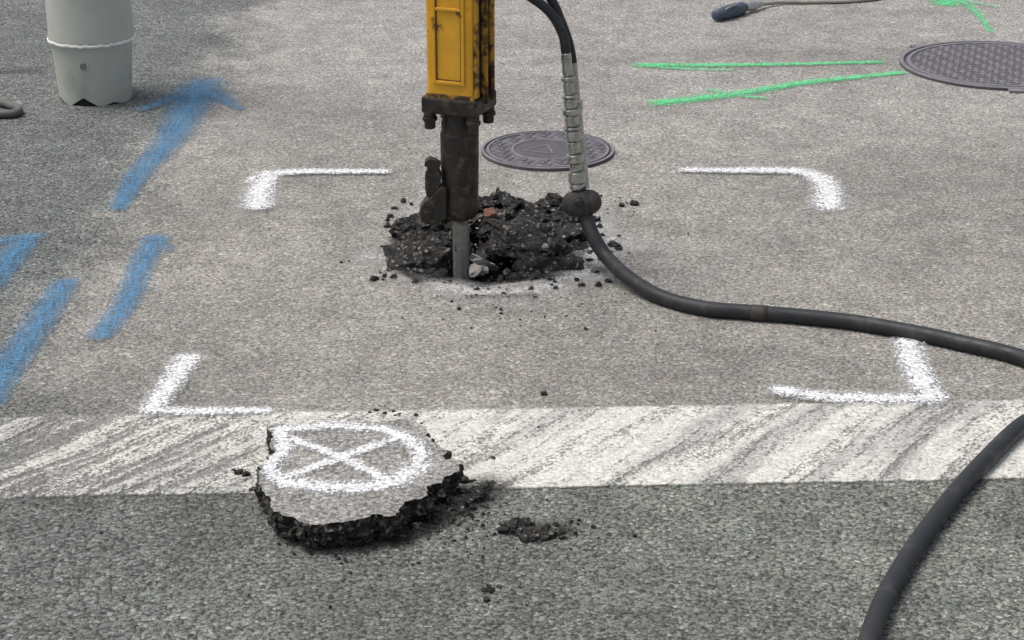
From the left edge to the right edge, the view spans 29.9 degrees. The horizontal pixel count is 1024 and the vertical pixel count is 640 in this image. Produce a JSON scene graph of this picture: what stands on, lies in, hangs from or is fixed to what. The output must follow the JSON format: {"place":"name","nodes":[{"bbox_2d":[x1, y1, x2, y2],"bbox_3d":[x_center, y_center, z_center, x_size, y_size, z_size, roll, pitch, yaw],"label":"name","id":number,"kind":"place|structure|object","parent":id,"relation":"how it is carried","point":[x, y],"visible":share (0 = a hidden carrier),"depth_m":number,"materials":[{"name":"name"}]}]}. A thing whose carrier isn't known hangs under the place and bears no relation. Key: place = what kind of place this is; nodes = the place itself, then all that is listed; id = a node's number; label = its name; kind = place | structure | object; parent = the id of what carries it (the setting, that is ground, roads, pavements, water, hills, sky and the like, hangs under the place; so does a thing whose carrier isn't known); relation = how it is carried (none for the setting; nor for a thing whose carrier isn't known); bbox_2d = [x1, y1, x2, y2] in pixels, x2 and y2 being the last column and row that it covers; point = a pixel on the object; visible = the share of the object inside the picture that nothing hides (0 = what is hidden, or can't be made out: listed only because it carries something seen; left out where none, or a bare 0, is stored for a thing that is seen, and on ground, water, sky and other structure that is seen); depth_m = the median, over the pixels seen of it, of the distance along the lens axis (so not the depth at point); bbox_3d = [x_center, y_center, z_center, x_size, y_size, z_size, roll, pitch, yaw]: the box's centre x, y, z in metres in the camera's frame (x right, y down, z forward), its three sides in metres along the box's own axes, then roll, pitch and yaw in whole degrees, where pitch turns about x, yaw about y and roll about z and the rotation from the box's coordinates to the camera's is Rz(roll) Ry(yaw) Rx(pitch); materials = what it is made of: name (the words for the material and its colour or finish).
{"place":"outdoors","nodes":[
{"label":"outdoors","id":0,"kind":"place"},
{"bbox_2d":[0,0,1023,639],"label":"asphalt road","id":1,"kind":"structure","parent":0,"point":[280,308],"depth_m":4.42,"materials":[{"name":"grey asphalt"}]},
{"bbox_2d":[0,98,22,117],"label":"cable","id":2,"kind":"object","parent":1,"relation":"on","point":[16,110],"visible":1,"depth_m":5.92,"materials":[{"name":"grey rubber"}]},
{"bbox_2d":[0,234,42,282],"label":"blue marking","id":3,"kind":"object","parent":1,"relation":"on","point":[14,252],"visible":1,"depth_m":4.75,"materials":[{"name":"paint"}]},
{"bbox_2d":[0,279,75,397],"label":"blue marking","id":4,"kind":"object","parent":1,"relation":"on","point":[22,345],"visible":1,"depth_m":4.25,"materials":[{"name":"paint"}]},
{"bbox_2d":[45,0,134,105],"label":"bollard","id":5,"kind":"object","parent":1,"relation":"on","point":[90,41],"visible":1,"depth_m":5.98,"materials":[{"name":"grey plastic"}]},
{"bbox_2d":[90,235,171,337],"bbox_3d":[-0.887,-0.089,4.547,0.126,0.001,0.738,0,22,0],"label":"blue marking","id":6,"kind":"object","parent":1,"relation":"on","point":[148,246],"visible":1,"depth_m":4.53,"materials":[{"name":"paint"}]},
{"bbox_2d":[111,79,242,209],"bbox_3d":[-1.000,-0.547,5.704,0.360,0.001,1.434,0,22,0],"label":"blue arrow marking","id":7,"kind":"object","parent":1,"relation":"on","point":[161,146],"visible":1,"depth_m":5.80,"materials":[{"name":"paint"}]},
{"bbox_2d":[138,353,272,415],"bbox_3d":[-0.619,0.130,3.992,0.300,0.001,0.360,0,22,0],"label":"white marking corner","id":8,"kind":"object","parent":1,"relation":"on","point":[159,397],"visible":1,"depth_m":3.92,"materials":[{"name":"paint"}]},
{"bbox_2d":[238,167,391,208],"bbox_3d":[-0.537,-0.357,5.224,0.426,0.001,0.408,0,22,0],"label":"white marking corner","id":9,"kind":"object","parent":1,"relation":"on","point":[258,192],"visible":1,"depth_m":5.28,"materials":[{"name":"paint"}]},
{"bbox_2d":[253,427,463,546],"bbox_3d":[-0.281,0.295,3.519,0.387,0.058,0.467,0,22,0],"label":"slab broken edge","id":10,"kind":"object","parent":1,"relation":"on","point":[335,528],"visible":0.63,"depth_m":3.34,"materials":[{"name":"black asphalt"}]},
{"bbox_2d":[254,433,463,548],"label":"slab stones","id":11,"kind":"object","parent":10,"relation":"in","point":[359,541],"visible":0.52,"depth_m":3.34,"materials":[{"name":"black asphalt"}]},
{"bbox_2d":[258,419,460,524],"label":"slab top","id":12,"kind":"structure","parent":10,"relation":"on","point":[310,506],"depth_m":3.49,"materials":[{"name":"grey asphalt"}]},
{"bbox_2d":[260,421,432,494],"bbox_3d":[-0.301,0.253,3.553,0.336,0.007,0.336,0,22,0],"label":"slab circle mark","id":13,"kind":"object","parent":12,"relation":"on","point":[281,434],"visible":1,"depth_m":3.53,"materials":[{"name":"white paint"}]},
{"bbox_2d":[100,195,757,635],"bbox_3d":[-0.089,0.098,4.079,1.319,0.033,2.380,0,22,0],"label":"asphalt debris","id":14,"kind":"object","parent":1,"relation":"on","point":[464,499],"visible":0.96,"depth_m":3.44,"materials":[{"name":"black asphalt"}]},
{"bbox_2d":[356,477,573,551],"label":"slab fines","id":15,"kind":"object","parent":1,"relation":"on","point":[417,532],"visible":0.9,"depth_m":3.40,"materials":[{"name":"black asphalt"}]},
{"bbox_2d":[398,239,587,289],"bbox_3d":[-0.051,-0.087,4.855,0.502,0.218,0.636,0,22,0],"label":"road pit","id":16,"kind":"object","parent":1,"relation":"in","point":[507,263],"visible":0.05,"depth_m":5.10,"materials":[{"name":"asphalt"}]},
{"bbox_2d":[420,0,495,285],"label":"jackhammer","id":17,"kind":"object","parent":16,"relation":"in","point":[459,97],"visible":0.97,"depth_m":4.48,"materials":[{"name":"yellow metal"}]},
{"bbox_2d":[370,187,611,290],"bbox_3d":[-0.051,-0.083,4.869,0.578,0.360,0.683,0,22,0],"label":"asphalt rubble","id":18,"kind":"object","parent":16,"relation":"in","point":[513,230],"visible":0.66,"depth_m":4.78,"materials":[{"name":"black asphalt"}]},
{"bbox_2d":[483,207,498,217],"bbox_3d":[-0.055,-0.271,4.906,0.031,0.025,0.045,-15,26,-32],"label":"brown stone","id":19,"kind":"object","parent":18,"relation":"on","point":[491,212],"visible":1,"depth_m":4.90,"materials":[{"name":"orange stone"}]},
{"bbox_2d":[469,192,565,277],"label":"pale gravel","id":20,"kind":"structure","parent":18,"relation":"on","point":[479,266],"depth_m":4.78,"materials":[{"name":"stone"}]},
{"bbox_2d":[388,237,603,297],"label":"rim fines","id":21,"kind":"object","parent":1,"relation":"on","point":[405,273],"visible":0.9,"depth_m":4.61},
{"bbox_2d":[360,211,640,300],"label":"rim dust","id":22,"kind":"object","parent":1,"relation":"on","point":[522,290],"visible":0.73,"depth_m":4.52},
{"bbox_2d":[0,400,1023,496],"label":"painted road line","id":23,"kind":"object","parent":1,"relation":"on","point":[933,456],"visible":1,"depth_m":3.73,"materials":[{"name":"paint"}]},
{"bbox_2d":[481,130,613,171],"bbox_3d":[0.104,-0.492,5.568,0.386,0.010,0.386,0,22,0],"label":"manhole cover","id":24,"kind":"object","parent":1,"relation":"on","point":[543,150],"visible":0.84,"depth_m":5.55,"materials":[{"name":"metal"}]},
{"bbox_2d":[634,60,882,69],"bbox_3d":[0.843,-0.862,6.502,0.896,0.001,0.139,-1,22,-2],"label":"green marking","id":25,"kind":"object","parent":1,"relation":"on","point":[732,64],"visible":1,"depth_m":6.51,"materials":[{"name":"paint"}]},
{"bbox_2d":[678,166,846,211],"bbox_3d":[0.752,-0.384,5.292,0.322,0.001,0.586,-19,29,-40],"label":"white marking corner","id":26,"kind":"object","parent":1,"relation":"on","point":[827,189],"visible":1,"depth_m":5.32,"materials":[{"name":"paint"}]},
{"bbox_2d":[647,71,902,105],"bbox_3d":[0.883,-0.748,6.215,1.007,0.001,0.213,-7,23,-18],"label":"green marking","id":27,"kind":"object","parent":1,"relation":"on","point":[763,88],"visible":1,"depth_m":6.21,"materials":[{"name":"paint"}]},
{"bbox_2d":[527,0,1023,639],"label":"hydraulic hose","id":28,"kind":"object","parent":1,"relation":"on","point":[581,202],"visible":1,"depth_m":4.29,"materials":[{"name":"black rubber"}]},
{"bbox_2d":[711,0,875,20],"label":"hose connector","id":29,"kind":"object","parent":1,"relation":"on","point":[732,10],"visible":1,"depth_m":7.26,"materials":[{"name":"plastic"}]},
{"bbox_2d":[767,337,949,405],"bbox_3d":[0.712,0.103,4.060,0.402,0.001,0.396,0,22,0],"label":"white marking corner","id":30,"kind":"object","parent":1,"relation":"on","point":[921,381],"visible":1,"depth_m":3.95,"materials":[{"name":"paint"}]},
{"bbox_2d":[899,41,1023,92],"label":"manhole cover","id":31,"kind":"object","parent":1,"relation":"on","point":[992,65],"visible":1,"depth_m":6.51,"materials":[{"name":"metal"}]},
{"bbox_2d":[930,0,996,31],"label":"green marking","id":32,"kind":"object","parent":1,"relation":"on","point":[947,2],"visible":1,"depth_m":7.39,"materials":[{"name":"paint"}]}
]}

